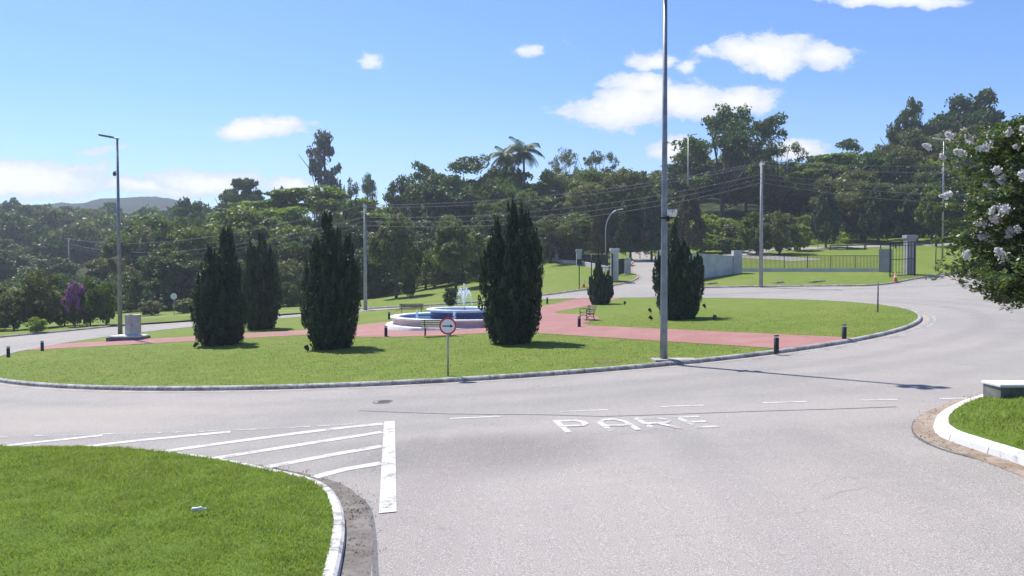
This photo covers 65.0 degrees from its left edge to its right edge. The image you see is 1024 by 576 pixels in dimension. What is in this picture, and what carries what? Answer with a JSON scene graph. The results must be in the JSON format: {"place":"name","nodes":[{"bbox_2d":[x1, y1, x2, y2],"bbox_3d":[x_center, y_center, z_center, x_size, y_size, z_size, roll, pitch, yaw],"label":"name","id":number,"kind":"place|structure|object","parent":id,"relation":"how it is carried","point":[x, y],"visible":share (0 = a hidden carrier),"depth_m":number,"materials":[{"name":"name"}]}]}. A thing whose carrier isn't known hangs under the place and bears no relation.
{"place":"outdoors","nodes":[
{"label":"outdoors","id":0,"kind":"place"},
{"bbox_2d":[32,196,177,213],"bbox_3d":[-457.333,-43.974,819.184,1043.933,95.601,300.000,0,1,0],"label":"hills","id":1,"kind":"structure","parent":0,"point":[129,205],"depth_m":752.13,"materials":[{"name":"green plant"}]},
{"bbox_2d":[0,444,334,575],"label":"corner lawn","id":2,"kind":"structure","parent":0,"point":[143,570],"depth_m":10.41,"materials":[{"name":"green plant"}]},
{"bbox_2d":[0,252,636,335],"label":"lawn","id":3,"kind":"structure","parent":0,"point":[560,277],"depth_m":90.57,"materials":[{"name":"green plant"}]},
{"bbox_2d":[0,291,36,329],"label":"shrub","id":4,"kind":"object","parent":3,"relation":"on","point":[21,315],"visible":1,"depth_m":71.52,"materials":[{"name":"green plant"}]},
{"bbox_2d":[10,268,62,323],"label":"tree","id":5,"kind":"object","parent":3,"relation":"on","point":[46,309],"visible":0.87,"depth_m":73.21,"materials":[{"name":"green plant"}]},
{"bbox_2d":[61,281,84,326],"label":"flowering shrub","id":6,"kind":"object","parent":3,"relation":"on","point":[75,315],"visible":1,"depth_m":72.62,"materials":[{"name":"purple plant"}]},
{"bbox_2d":[73,278,103,325],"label":"shrub","id":7,"kind":"object","parent":3,"relation":"on","point":[90,314],"visible":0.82,"depth_m":73.69,"materials":[{"name":"green plant"}]},
{"bbox_2d":[95,281,117,324],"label":"shrub","id":8,"kind":"object","parent":3,"relation":"on","point":[106,299],"visible":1,"depth_m":73.71,"materials":[{"name":"green plant"}]},
{"bbox_2d":[83,255,141,283],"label":"broadleaf tree","id":9,"kind":"object","parent":3,"relation":"on","point":[109,265],"visible":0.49,"depth_m":123.60,"materials":[{"name":"green plant"}]},
{"bbox_2d":[128,247,202,309],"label":"broadleaf tree","id":10,"kind":"object","parent":3,"relation":"on","point":[174,264],"visible":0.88,"depth_m":108.18,"materials":[{"name":"green plant"}]},
{"bbox_2d":[158,225,238,271],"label":"broadleaf tree","id":11,"kind":"object","parent":3,"relation":"on","point":[193,244],"visible":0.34,"depth_m":120.16,"materials":[{"name":"green plant"}]},
{"bbox_2d":[254,225,321,269],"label":"broadleaf tree","id":12,"kind":"object","parent":3,"relation":"on","point":[283,252],"visible":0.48,"depth_m":114.60,"materials":[{"name":"green plant"}]},
{"bbox_2d":[276,281,300,306],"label":"shrub","id":13,"kind":"object","parent":3,"relation":"on","point":[294,295],"visible":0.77,"depth_m":97.41,"materials":[{"name":"green plant"}]},
{"bbox_2d":[276,257,310,302],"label":"broadleaf tree","id":14,"kind":"object","parent":3,"relation":"on","point":[294,268],"visible":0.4,"depth_m":100.20,"materials":[{"name":"green plant"}]},
{"bbox_2d":[309,222,368,258],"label":"broadleaf tree","id":15,"kind":"object","parent":3,"relation":"on","point":[358,238],"visible":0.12,"depth_m":116.27,"materials":[{"name":"green plant"}]},
{"bbox_2d":[343,248,391,298],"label":"broadleaf tree","id":16,"kind":"object","parent":3,"relation":"on","point":[379,269],"visible":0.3,"depth_m":106.55,"materials":[{"name":"green plant"}]},
{"bbox_2d":[363,212,420,297],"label":"broadleaf tree","id":17,"kind":"object","parent":3,"relation":"on","point":[395,259],"visible":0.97,"depth_m":94.67,"materials":[{"name":"green plant"}]},
{"bbox_2d":[429,214,485,289],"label":"broadleaf tree","id":18,"kind":"object","parent":3,"relation":"on","point":[467,243],"visible":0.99,"depth_m":95.86,"materials":[{"name":"green plant"}]},
{"bbox_2d":[463,212,506,243],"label":"broadleaf tree","id":19,"kind":"object","parent":3,"relation":"on","point":[480,227],"visible":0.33,"depth_m":117.33,"materials":[{"name":"green plant"}]},
{"bbox_2d":[533,214,583,263],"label":"broadleaf tree","id":20,"kind":"object","parent":3,"relation":"on","point":[559,229],"visible":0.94,"depth_m":116.08,"materials":[{"name":"green plant"}]},
{"bbox_2d":[560,212,593,249],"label":"broadleaf tree","id":21,"kind":"object","parent":3,"relation":"on","point":[587,225],"visible":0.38,"depth_m":122.47,"materials":[{"name":"green plant"}]},
{"bbox_2d":[587,197,613,253],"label":"conifer tree","id":22,"kind":"object","parent":3,"relation":"on","point":[598,226],"visible":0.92,"depth_m":111.13,"materials":[{"name":"green plant"}]},
{"bbox_2d":[613,191,641,258],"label":"conifer tree","id":23,"kind":"object","parent":3,"relation":"on","point":[629,219],"visible":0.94,"depth_m":115.12,"materials":[{"name":"green plant"}]},
{"bbox_2d":[28,298,852,349],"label":"red path","id":24,"kind":"structure","parent":0,"point":[552,322],"depth_m":41.69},
{"bbox_2d":[0,298,917,385],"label":"roundabout lawn","id":25,"kind":"structure","parent":0,"point":[629,308],"depth_m":35.17,"materials":[{"name":"green plant"}]},
{"bbox_2d":[98,134,122,334],"bbox_3d":[-26.615,-3.387,53.348,1.373,13.584,0.316,0,1,0],"label":"street lamp","id":26,"kind":"object","parent":25,"relation":"on","point":[119,284],"visible":0.97,"depth_m":53.29,"materials":[{"name":"grey metal"}]},
{"bbox_2d":[189,225,250,346],"bbox_3d":[-15.543,-0.112,42.750,3.078,6.496,2.602,0,1,-20],"label":"cypress","id":27,"kind":"object","parent":25,"relation":"on","point":[220,309],"visible":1,"depth_m":42.19,"materials":[{"name":"green plant"}]},
{"bbox_2d":[241,231,282,329],"bbox_3d":[-17.122,-0.503,55.000,2.896,6.858,2.575,-1,2,-33],"label":"cypress","id":28,"kind":"object","parent":25,"relation":"on","point":[262,285],"visible":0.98,"depth_m":54.49,"materials":[{"name":"green plant"}]},
{"bbox_2d":[299,208,360,349],"bbox_3d":[-8.301,-0.383,37.312,2.851,6.587,2.683,-1,2,-34],"label":"cypress","id":29,"kind":"object","parent":25,"relation":"on","point":[331,295],"visible":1,"depth_m":36.68,"materials":[{"name":"green plant"}]},
{"bbox_2d":[386,284,532,330],"bbox_3d":[-2.980,1.202,50.043,9.646,3.016,9.646,0,1,0],"label":"fountain","id":30,"kind":"object","parent":25,"relation":"on","point":[464,317],"visible":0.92,"depth_m":47.98,"materials":[{"name":"blue tile"}]},
{"bbox_2d":[477,195,544,344],"bbox_3d":[-0.008,-0.763,35.321,2.811,6.607,2.812,1,2,44],"label":"cypress","id":31,"kind":"object","parent":25,"relation":"on","point":[513,277],"visible":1,"depth_m":34.78,"materials":[{"name":"green plant"}]},
{"bbox_2d":[587,251,613,304],"bbox_3d":[7.238,-0.776,65.331,2.109,4.432,2.041,-1,2,-33],"label":"cypress","id":32,"kind":"object","parent":25,"relation":"on","point":[600,290],"visible":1,"depth_m":64.92,"materials":[{"name":"green plant"}]},
{"bbox_2d":[651,0,698,362],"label":"floodlight mast","id":33,"kind":"object","parent":25,"relation":"on","point":[665,215],"visible":0.9,"depth_m":26.37,"materials":[{"name":"grey metal"}]},
{"bbox_2d":[652,215,704,319],"bbox_3d":[9.322,-1.158,45.062,2.704,6.004,3.129,1,2,39],"label":"cypress","id":34,"kind":"object","parent":25,"relation":"on","point":[685,287],"visible":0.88,"depth_m":44.50,"materials":[{"name":"green plant"}]},
{"bbox_2d":[0,196,992,304],"bbox_3d":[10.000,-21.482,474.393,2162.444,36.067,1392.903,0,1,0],"label":"ground","id":35,"kind":"structure","parent":0,"point":[710,206],"depth_m":168.58,"materials":[{"name":"green plant"}]},
{"bbox_2d":[0,249,39,283],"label":"broadleaf tree","id":36,"kind":"object","parent":35,"relation":"on","point":[11,263],"visible":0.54,"depth_m":167.33,"materials":[{"name":"green plant"}]},
{"bbox_2d":[16,257,88,282],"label":"broadleaf tree","id":37,"kind":"object","parent":35,"relation":"on","point":[59,266],"visible":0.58,"depth_m":157.95,"materials":[{"name":"green plant"}]},
{"bbox_2d":[98,231,147,272],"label":"broadleaf tree","id":38,"kind":"object","parent":35,"relation":"on","point":[106,249],"visible":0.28,"depth_m":137.19,"materials":[{"name":"green plant"}]},
{"bbox_2d":[0,197,268,266],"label":"distant wood","id":39,"kind":"object","parent":35,"relation":"on","point":[44,231],"visible":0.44,"depth_m":224.02,"materials":[{"name":"green plant"}]},
{"bbox_2d":[100,212,175,244],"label":"broadleaf tree","id":40,"kind":"object","parent":35,"relation":"on","point":[153,222],"visible":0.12,"depth_m":146.90,"materials":[{"name":"green plant"}]},
{"bbox_2d":[170,196,209,228],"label":"broadleaf tree","id":41,"kind":"object","parent":35,"relation":"on","point":[195,208],"visible":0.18,"depth_m":188.81,"materials":[{"name":"green plant"}]},
{"bbox_2d":[208,177,264,215],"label":"broadleaf tree","id":42,"kind":"object","parent":35,"relation":"on","point":[245,185],"visible":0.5,"depth_m":187.40,"materials":[{"name":"green plant"}]},
{"bbox_2d":[201,205,313,263],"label":"broadleaf tree","id":43,"kind":"object","parent":35,"relation":"on","point":[234,219],"visible":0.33,"depth_m":126.29,"materials":[{"name":"green plant"}]},
{"bbox_2d":[0,219,590,312],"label":"undergrowth","id":44,"kind":"object","parent":35,"relation":"on","point":[132,297],"visible":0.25,"depth_m":108.60,"materials":[{"name":"green plant"}]},
{"bbox_2d":[201,184,396,237],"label":"broadleaf tree","id":45,"kind":"object","parent":35,"relation":"on","point":[330,199],"visible":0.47,"depth_m":145.39,"materials":[{"name":"green plant"}]},
{"bbox_2d":[299,130,352,222],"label":"broadleaf tree","id":46,"kind":"object","parent":35,"relation":"on","point":[324,176],"visible":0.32,"depth_m":183.58,"materials":[{"name":"green plant"}]},
{"bbox_2d":[347,172,377,206],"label":"broadleaf tree","id":47,"kind":"object","parent":35,"relation":"on","point":[370,188],"visible":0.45,"depth_m":187.81,"materials":[{"name":"green plant"}]},
{"bbox_2d":[382,160,437,212],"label":"broadleaf tree","id":48,"kind":"object","parent":35,"relation":"on","point":[391,198],"visible":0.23,"depth_m":160.82,"materials":[{"name":"green plant"}]},
{"bbox_2d":[402,171,481,235],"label":"broadleaf tree","id":49,"kind":"object","parent":35,"relation":"on","point":[439,188],"visible":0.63,"depth_m":146.39,"materials":[{"name":"green plant"}]},
{"bbox_2d":[403,154,518,203],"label":"broadleaf tree","id":50,"kind":"object","parent":35,"relation":"on","point":[469,165],"visible":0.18,"depth_m":158.10,"materials":[{"name":"green plant"}]},
{"bbox_2d":[474,165,535,221],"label":"broadleaf tree","id":51,"kind":"object","parent":35,"relation":"on","point":[493,171],"visible":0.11,"depth_m":151.65,"materials":[{"name":"green plant"}]},
{"bbox_2d":[502,136,544,188],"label":"palm tree","id":52,"kind":"object","parent":35,"relation":"on","point":[521,154],"visible":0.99,"depth_m":150.77,"materials":[{"name":"green plant"}]},
{"bbox_2d":[89,121,1016,275],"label":"hillside wood","id":53,"kind":"object","parent":35,"relation":"on","point":[146,236],"visible":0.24,"depth_m":138.92,"materials":[{"name":"green plant"}]},
{"bbox_2d":[537,168,573,222],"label":"broadleaf tree","id":54,"kind":"object","parent":35,"relation":"on","point":[552,178],"visible":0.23,"depth_m":156.80,"materials":[{"name":"green plant"}]},
{"bbox_2d":[538,147,586,220],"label":"broadleaf tree","id":55,"kind":"object","parent":35,"relation":"on","point":[566,158],"visible":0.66,"depth_m":167.75,"materials":[{"name":"green plant"}]},
{"bbox_2d":[566,168,612,211],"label":"broadleaf tree","id":56,"kind":"object","parent":35,"relation":"on","point":[594,175],"visible":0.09,"depth_m":148.40,"materials":[{"name":"green plant"}]},
{"bbox_2d":[579,149,619,174],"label":"broadleaf tree","id":57,"kind":"object","parent":35,"relation":"on","point":[592,159],"visible":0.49,"depth_m":170.42,"materials":[{"name":"green plant"}]},
{"bbox_2d":[597,166,661,244],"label":"broadleaf tree","id":58,"kind":"object","parent":35,"relation":"on","point":[621,177],"visible":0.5,"depth_m":136.84,"materials":[{"name":"green plant"}]},
{"bbox_2d":[639,190,660,259],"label":"conifer tree","id":59,"kind":"object","parent":35,"relation":"on","point":[647,217],"visible":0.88,"depth_m":112.93,"materials":[{"name":"green plant"}]},
{"bbox_2d":[655,151,716,201],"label":"broadleaf tree","id":60,"kind":"object","parent":35,"relation":"on","point":[673,171],"visible":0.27,"depth_m":165.49,"materials":[{"name":"green plant"}]},
{"bbox_2d":[685,214,735,240],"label":"shrub","id":61,"kind":"object","parent":35,"relation":"on","point":[713,219],"visible":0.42,"depth_m":126.19,"materials":[{"name":"green plant"}]},
{"bbox_2d":[667,101,788,217],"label":"broadleaf tree","id":62,"kind":"object","parent":35,"relation":"on","point":[734,140],"visible":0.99,"depth_m":147.19,"materials":[{"name":"green plant"}]},
{"bbox_2d":[759,161,765,287],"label":"utility pole","id":63,"kind":"object","parent":35,"relation":"on","point":[761,164],"visible":0.94,"depth_m":76.05,"materials":[{"name":"concrete"}]},
{"bbox_2d":[757,140,808,212],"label":"broadleaf tree","id":64,"kind":"object","parent":35,"relation":"on","point":[788,170],"visible":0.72,"depth_m":155.11,"materials":[{"name":"green plant"}]},
{"bbox_2d":[753,188,818,213],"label":"broadleaf tree","id":65,"kind":"object","parent":35,"relation":"on","point":[791,200],"visible":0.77,"depth_m":160.74,"materials":[{"name":"green plant"}]},
{"bbox_2d":[783,151,862,206],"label":"broadleaf tree","id":66,"kind":"object","parent":35,"relation":"on","point":[841,161],"visible":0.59,"depth_m":149.29,"materials":[{"name":"green plant"}]},
{"bbox_2d":[650,204,1013,247],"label":"slope brush","id":67,"kind":"object","parent":35,"relation":"on","point":[803,215],"visible":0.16,"depth_m":140.54,"materials":[{"name":"green plant"}]},
{"bbox_2d":[806,138,870,212],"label":"broadleaf tree","id":68,"kind":"object","parent":35,"relation":"on","point":[848,144],"visible":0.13,"depth_m":163.43,"materials":[{"name":"green plant"}]},
{"bbox_2d":[873,126,949,227],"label":"broadleaf tree","id":69,"kind":"object","parent":35,"relation":"on","point":[907,156],"visible":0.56,"depth_m":138.29,"materials":[{"name":"green plant"}]},
{"bbox_2d":[880,96,961,150],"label":"broadleaf tree","id":70,"kind":"object","parent":35,"relation":"on","point":[914,110],"visible":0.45,"depth_m":156.95,"materials":[{"name":"green plant"}]},
{"bbox_2d":[924,123,1002,171],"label":"broadleaf tree","id":71,"kind":"object","parent":35,"relation":"on","point":[940,135],"visible":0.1,"depth_m":139.48,"materials":[{"name":"green plant"}]},
{"bbox_2d":[925,87,1006,136],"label":"broadleaf tree","id":72,"kind":"object","parent":35,"relation":"on","point":[976,110],"visible":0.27,"depth_m":157.55,"materials":[{"name":"green plant"}]},
{"bbox_2d":[0,252,1023,575],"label":"road","id":73,"kind":"structure","parent":0,"point":[814,480],"depth_m":14.65,"materials":[{"name":"grey asphalt"}]},
{"bbox_2d":[9,446,344,575],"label":"corner kerb","id":74,"kind":"structure","parent":73,"relation":"on","point":[334,560],"depth_m":10.33,"materials":[{"name":"white concrete"}]},
{"bbox_2d":[162,423,383,451],"bbox_3d":[-5.172,3.234,17.490,4.817,0.224,0.419,-1,2,-24],"label":"hatch marking","id":75,"kind":"object","parent":73,"relation":"on","point":[250,439],"visible":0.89,"depth_m":17.50,"materials":[{"name":"paint"}]},
{"bbox_2d":[216,431,382,457],"bbox_3d":[-4.382,3.219,16.487,3.651,0.163,0.278,-1,2,-31],"label":"hatch marking","id":76,"kind":"object","parent":73,"relation":"on","point":[299,444],"visible":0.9,"depth_m":16.49,"materials":[{"name":"paint"}]},
{"bbox_2d":[257,464,372,575],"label":"corner gutter","id":77,"kind":"object","parent":73,"relation":"on","point":[360,564],"visible":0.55,"depth_m":10.65,"materials":[{"name":"grey concrete"}]},
{"bbox_2d":[0,260,638,337],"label":"lawn kerb","id":78,"kind":"structure","parent":73,"relation":"on","point":[281,310],"depth_m":77.09,"materials":[{"name":"grey concrete"}]},
{"bbox_2d":[264,445,382,467],"bbox_3d":[-3.602,3.208,15.300,2.468,0.108,0.307,-1,2,-35],"label":"hatch marking","id":79,"kind":"object","parent":73,"relation":"on","point":[321,456],"visible":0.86,"depth_m":15.31,"materials":[{"name":"paint"}]},
{"bbox_2d":[360,497,378,575],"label":"asphalt seam","id":80,"kind":"object","parent":73,"relation":"on","point":[374,558],"visible":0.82,"depth_m":10.15,"materials":[{"name":"grey asphalt"}]},
{"bbox_2d":[379,421,396,512],"bbox_3d":[-2.306,3.144,15.050,0.250,0.066,7.220,0,1,-8],"label":"bar marking","id":81,"kind":"object","parent":73,"relation":"on","point":[388,483],"visible":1,"depth_m":13.85,"materials":[{"name":"paint"}]},
{"bbox_2d":[0,298,921,390],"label":"roundabout kerb","id":82,"kind":"structure","parent":73,"relation":"on","point":[918,320],"depth_m":25.79,"materials":[{"name":"grey concrete"}]},
{"bbox_2d":[0,311,929,392],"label":"roundabout gutter","id":83,"kind":"object","parent":73,"relation":"on","point":[925,320],"visible":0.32,"depth_m":25.92,"materials":[{"name":"grey concrete"}]},
{"bbox_2d":[704,269,980,287],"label":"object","id":84,"kind":"structure","parent":73,"relation":"on","point":[822,285],"depth_m":75.80,"materials":[{"name":"grey concrete"}]},
{"bbox_2d":[913,394,1023,476],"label":"corner gutter","id":85,"kind":"object","parent":73,"relation":"on","point":[926,429],"visible":0.64,"depth_m":13.99,"materials":[{"name":"grey concrete"}]},
{"bbox_2d":[933,394,1023,465],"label":"corner kerb","id":86,"kind":"structure","parent":73,"relation":"on","point":[944,428],"depth_m":13.59,"materials":[{"name":"grey concrete"}]},
{"bbox_2d":[0,0,1023,220],"label":"sky","id":87,"kind":"structure","parent":0,"point":[197,96],"materials":[{"name":"blue"}]},
{"bbox_2d":[646,236,995,285],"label":"grass lawn","id":88,"kind":"structure","parent":0,"point":[925,259],"depth_m":91.53,"materials":[{"name":"green plant"}]},
{"bbox_2d":[671,183,706,252],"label":"conifer tree","id":89,"kind":"object","parent":88,"relation":"on","point":[699,227],"visible":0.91,"depth_m":113.91,"materials":[{"name":"green plant"}]},
{"bbox_2d":[656,251,732,281],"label":"boundary wall","id":90,"kind":"structure","parent":88,"relation":"on","point":[717,265],"depth_m":87.49,"materials":[{"name":"grey concrete"}]},
{"bbox_2d":[713,237,743,252],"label":"shrub","id":91,"kind":"object","parent":88,"relation":"on","point":[725,244],"visible":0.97,"depth_m":116.86,"materials":[{"name":"green plant"}]},
{"bbox_2d":[735,211,771,253],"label":"tree","id":92,"kind":"object","parent":88,"relation":"on","point":[745,234],"visible":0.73,"depth_m":113.43,"materials":[{"name":"green plant"}]},
{"bbox_2d":[756,210,801,253],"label":"tree","id":93,"kind":"object","parent":88,"relation":"on","point":[779,239],"visible":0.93,"depth_m":110.81,"materials":[{"name":"green plant"}]},
{"bbox_2d":[742,255,878,267],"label":"metal railing","id":94,"kind":"object","parent":88,"relation":"on","point":[809,260],"visible":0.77,"depth_m":88.38,"materials":[{"name":"black metal"}]},
{"bbox_2d":[742,268,878,271],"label":"wall","id":95,"kind":"structure","parent":88,"relation":"on","point":[812,269],"depth_m":87.40,"materials":[{"name":"grey concrete"}]},
{"bbox_2d":[808,189,841,247],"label":"conifer tree","id":96,"kind":"object","parent":88,"relation":"on","point":[827,202],"visible":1,"depth_m":117.21,"materials":[{"name":"green plant"}]},
{"bbox_2d":[807,168,912,240],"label":"broadleaf tree","id":97,"kind":"object","parent":88,"relation":"on","point":[853,200],"visible":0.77,"depth_m":124.42,"materials":[{"name":"green plant"}]},
{"bbox_2d":[842,203,877,240],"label":"conifer tree","id":98,"kind":"object","parent":88,"relation":"on","point":[851,226],"visible":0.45,"depth_m":125.15,"materials":[{"name":"green plant"}]},
{"bbox_2d":[857,185,897,243],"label":"conifer tree","id":99,"kind":"object","parent":88,"relation":"on","point":[885,205],"visible":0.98,"depth_m":119.07,"materials":[{"name":"green plant"}]},
{"bbox_2d":[902,235,917,274],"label":"gate pillar","id":100,"kind":"structure","parent":88,"relation":"on","point":[908,265],"depth_m":79.48,"materials":[{"name":"white concrete"}]},
{"bbox_2d":[898,191,934,241],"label":"conifer tree","id":101,"kind":"object","parent":88,"relation":"on","point":[911,205],"visible":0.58,"depth_m":120.06,"materials":[{"name":"green plant"}]},
{"bbox_2d":[895,168,972,238],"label":"broadleaf tree","id":102,"kind":"object","parent":88,"relation":"on","point":[934,179],"visible":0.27,"depth_m":121.62,"materials":[{"name":"green plant"}]},
{"bbox_2d":[914,183,956,245],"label":"broadleaf tree","id":103,"kind":"object","parent":88,"relation":"on","point":[933,219],"visible":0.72,"depth_m":110.93,"materials":[{"name":"green plant"}]},
{"bbox_2d":[723,243,955,260],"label":"park road","id":104,"kind":"structure","parent":0,"point":[747,252],"depth_m":115.55,"materials":[{"name":"grey asphalt"}]},
{"bbox_2d":[948,394,1023,449],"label":"corner lawn","id":105,"kind":"structure","parent":0,"point":[968,429],"depth_m":14.28,"materials":[{"name":"green plant"}]},
{"bbox_2d":[919,113,1023,312],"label":"crape myrtle","id":106,"kind":"object","parent":105,"relation":"on","point":[1000,228],"visible":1,"depth_m":12.69,"materials":[{"name":"green plant"}]},
{"bbox_2d":[981,380,1023,398],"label":"concrete block","id":107,"kind":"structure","parent":105,"relation":"on","point":[1001,389],"depth_m":16.73,"materials":[{"name":"paint"}]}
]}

